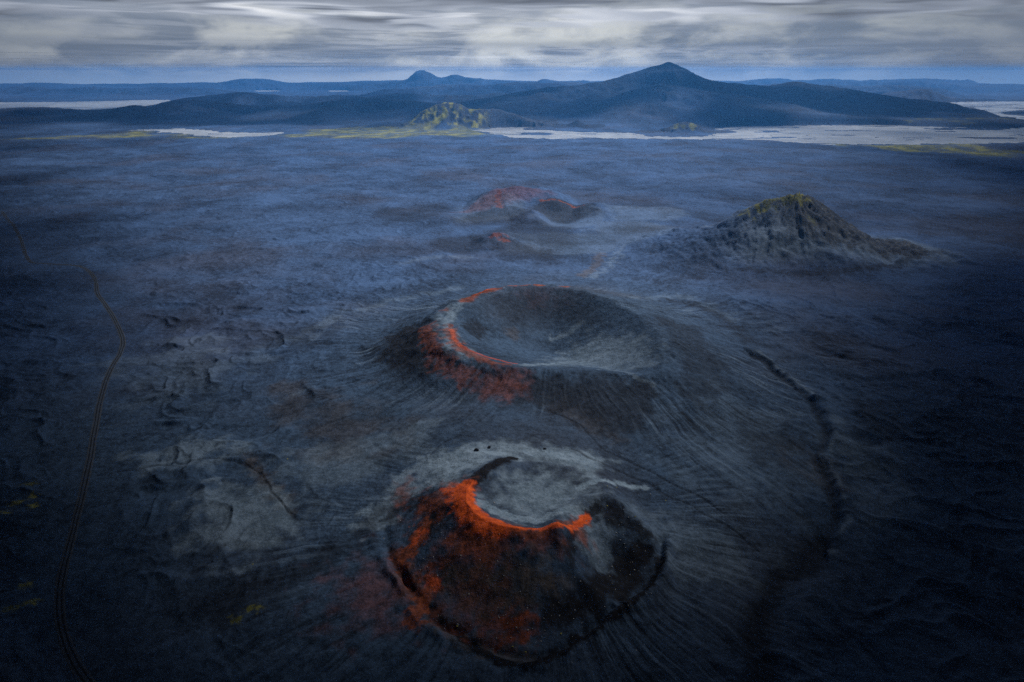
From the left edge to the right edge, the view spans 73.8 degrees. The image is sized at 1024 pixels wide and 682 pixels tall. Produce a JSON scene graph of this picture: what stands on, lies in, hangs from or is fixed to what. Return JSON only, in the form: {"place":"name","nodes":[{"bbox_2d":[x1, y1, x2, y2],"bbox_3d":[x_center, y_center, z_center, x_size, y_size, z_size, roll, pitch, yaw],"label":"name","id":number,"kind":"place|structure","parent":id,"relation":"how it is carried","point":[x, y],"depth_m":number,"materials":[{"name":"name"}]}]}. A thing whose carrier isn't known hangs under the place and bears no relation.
{"place":"outdoors","nodes":[
{"label":"outdoors","id":0,"kind":"place"},
{"bbox_2d":[1,211,125,681],"bbox_3d":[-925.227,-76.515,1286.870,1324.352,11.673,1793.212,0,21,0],"label":"track","id":1,"kind":"structure","parent":0,"point":[79,670],"depth_m":659.23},
{"bbox_2d":[0,100,170,108],"bbox_3d":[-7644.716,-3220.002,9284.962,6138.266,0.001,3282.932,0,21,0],"label":"lake","id":2,"kind":"structure","parent":0,"point":[94,105],"depth_m":9242.01,"materials":[{"name":"liquid"}]},
{"bbox_2d":[0,86,267,94],"bbox_3d":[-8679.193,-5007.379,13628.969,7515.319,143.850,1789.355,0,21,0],"label":"hills","id":3,"kind":"structure","parent":0,"point":[130,91],"depth_m":13218.00,"materials":[{"name":"blue stone"}]},
{"bbox_2d":[16,78,390,90],"bbox_3d":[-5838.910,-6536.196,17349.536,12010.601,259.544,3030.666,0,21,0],"label":"hills","id":4,"kind":"structure","parent":0,"point":[253,84],"depth_m":16746.61,"materials":[{"name":"blue stone"}]},
{"bbox_2d":[128,128,283,137],"bbox_3d":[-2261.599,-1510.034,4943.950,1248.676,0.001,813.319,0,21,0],"label":"river","id":5,"kind":"structure","parent":0,"point":[210,133],"depth_m":4869.65,"materials":[{"name":"liquid"}]},
{"bbox_2d":[0,97,470,120],"bbox_3d":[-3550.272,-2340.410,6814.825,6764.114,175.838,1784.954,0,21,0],"label":"hills","id":6,"kind":"structure","parent":0,"point":[193,109],"depth_m":6439.27,"materials":[{"name":"blue stone"}]},
{"bbox_2d":[256,90,278,91],"bbox_3d":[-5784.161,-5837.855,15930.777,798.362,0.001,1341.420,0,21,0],"label":"lake","id":7,"kind":"structure","parent":0,"point":[266,90],"depth_m":16313.07,"materials":[{"name":"liquid"}]},
{"bbox_2d":[118,92,508,107],"bbox_3d":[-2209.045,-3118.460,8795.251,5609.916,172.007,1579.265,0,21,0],"label":"hills","id":8,"kind":"structure","parent":0,"point":[248,98],"depth_m":8577.58,"materials":[{"name":"blue stone"}]},
{"bbox_2d":[328,90,346,91],"bbox_3d":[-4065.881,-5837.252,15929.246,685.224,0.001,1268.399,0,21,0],"label":"lake","id":9,"kind":"structure","parent":0,"point":[337,90],"depth_m":16313.07,"materials":[{"name":"liquid"}]},
{"bbox_2d":[361,208,463,224],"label":"hill","id":10,"kind":"structure","parent":0,"point":[383,215],"depth_m":2007.15,"materials":[{"name":"grey stone"}]},
{"bbox_2d":[340,70,503,90],"bbox_3d":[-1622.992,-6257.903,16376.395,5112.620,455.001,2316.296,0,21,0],"label":"mountain","id":11,"kind":"structure","parent":0,"point":[419,78],"depth_m":16051.24,"materials":[{"name":"blue stone"}]},
{"bbox_2d":[418,102,464,114],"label":"hill","id":12,"kind":"structure","parent":0,"point":[443,107],"depth_m":5394.07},
{"bbox_2d":[0,78,1023,681],"bbox_3d":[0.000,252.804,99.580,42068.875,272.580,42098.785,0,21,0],"label":"ground","id":13,"kind":"structure","parent":0,"point":[858,516],"depth_m":873.17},
{"bbox_2d":[365,414,677,675],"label":"crater","id":14,"kind":"structure","parent":13,"relation":"on","point":[439,483],"depth_m":591.22},
{"bbox_2d":[346,279,812,464],"bbox_3d":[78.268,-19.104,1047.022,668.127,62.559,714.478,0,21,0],"label":"crater","id":15,"kind":"structure","parent":13,"relation":"on","point":[668,379],"depth_m":929.41},
{"bbox_2d":[764,83,969,97],"bbox_3d":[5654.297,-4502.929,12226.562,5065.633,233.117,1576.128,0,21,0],"label":"hills","id":16,"kind":"structure","parent":13,"relation":"on","point":[880,89],"depth_m":11995.25,"materials":[{"name":"blue stone"}]},
{"bbox_2d":[0,0,1023,30],"bbox_3d":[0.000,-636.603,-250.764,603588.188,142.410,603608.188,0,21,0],"label":"cloud","id":17,"kind":"structure","parent":0,"point":[417,15],"depth_m":8320.92,"materials":[{"name":"grey"}]},
{"bbox_2d":[0,1,1023,83],"label":"sky","id":18,"kind":"structure","parent":0,"point":[164,47],"materials":[{"name":"grey"}]},
{"bbox_2d":[379,186,647,214],"bbox_3d":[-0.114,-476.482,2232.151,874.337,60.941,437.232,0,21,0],"label":"hill","id":19,"kind":"structure","parent":0,"point":[509,200],"depth_m":2176.99,"materials":[{"name":"grey stone"}]},
{"bbox_2d":[418,230,610,257],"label":"hill","id":20,"kind":"structure","parent":0,"point":[502,242],"depth_m":1676.36,"materials":[{"name":"grey stone"}]},
{"bbox_2d":[462,79,594,84],"bbox_3d":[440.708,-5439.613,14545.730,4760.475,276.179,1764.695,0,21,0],"label":"hills","id":21,"kind":"structure","parent":0,"point":[484,82],"depth_m":14376.67,"materials":[{"name":"blue stone"}]},
{"bbox_2d":[453,202,606,228],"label":"hill","id":22,"kind":"structure","parent":0,"point":[525,215],"depth_m":1959.13,"materials":[{"name":"grey stone"}]},
{"bbox_2d":[472,221,671,246],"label":"hill","id":23,"kind":"structure","parent":0,"point":[607,233],"depth_m":1826.47,"materials":[{"name":"grey stone"}]},
{"bbox_2d":[543,201,692,224],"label":"hill","id":24,"kind":"structure","parent":0,"point":[595,211],"depth_m":2022.81,"materials":[{"name":"grey stone"}]},
{"bbox_2d":[257,62,1023,128],"bbox_3d":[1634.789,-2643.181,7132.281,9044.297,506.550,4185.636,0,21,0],"label":"mountain","id":25,"kind":"structure","parent":0,"point":[538,107],"depth_m":6432.16,"materials":[{"name":"blue stone"}]},
{"bbox_2d":[659,122,717,132],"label":"hill","id":26,"kind":"structure","parent":0,"point":[685,127],"depth_m":4963.66,"materials":[{"name":"grey stone"}]},
{"bbox_2d":[550,82,892,126],"bbox_3d":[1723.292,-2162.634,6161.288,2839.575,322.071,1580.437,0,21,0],"label":"hill","id":27,"kind":"structure","parent":0,"point":[644,101],"depth_m":5809.66,"materials":[{"name":"blue stone"}]},
{"bbox_2d":[472,125,1023,144],"bbox_3d":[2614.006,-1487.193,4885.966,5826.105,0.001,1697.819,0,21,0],"label":"river","id":28,"kind":"structure","parent":0,"point":[911,135],"depth_m":4791.48,"materials":[{"name":"liquid"}]},
{"bbox_2d":[619,192,988,275],"bbox_3d":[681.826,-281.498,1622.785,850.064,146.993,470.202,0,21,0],"label":"hill","id":29,"kind":"structure","parent":0,"point":[796,233],"depth_m":1531.14,"materials":[{"name":"grey stone"}]},
{"bbox_2d":[768,81,960,106],"bbox_3d":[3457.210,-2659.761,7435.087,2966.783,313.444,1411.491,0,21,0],"label":"hill","id":30,"kind":"structure","parent":0,"point":[795,88],"depth_m":7053.16,"materials":[{"name":"blue stone"}]},
{"bbox_2d":[810,80,983,90],"bbox_3d":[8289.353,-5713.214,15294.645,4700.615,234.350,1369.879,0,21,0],"label":"hills","id":31,"kind":"structure","parent":0,"point":[956,87],"depth_m":15239.59,"materials":[{"name":"blue stone"}]},
{"bbox_2d":[881,89,1023,105],"bbox_3d":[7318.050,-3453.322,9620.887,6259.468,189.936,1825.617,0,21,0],"label":"hills","id":32,"kind":"structure","parent":0,"point":[927,94],"depth_m":9568.17,"materials":[{"name":"blue stone"}]},
{"bbox_2d":[950,101,1023,119],"bbox_3d":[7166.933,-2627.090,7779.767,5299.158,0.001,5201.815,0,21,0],"label":"river","id":33,"kind":"structure","parent":0,"point":[997,110],"depth_m":8703.10,"materials":[{"name":"liquid"}]}
]}

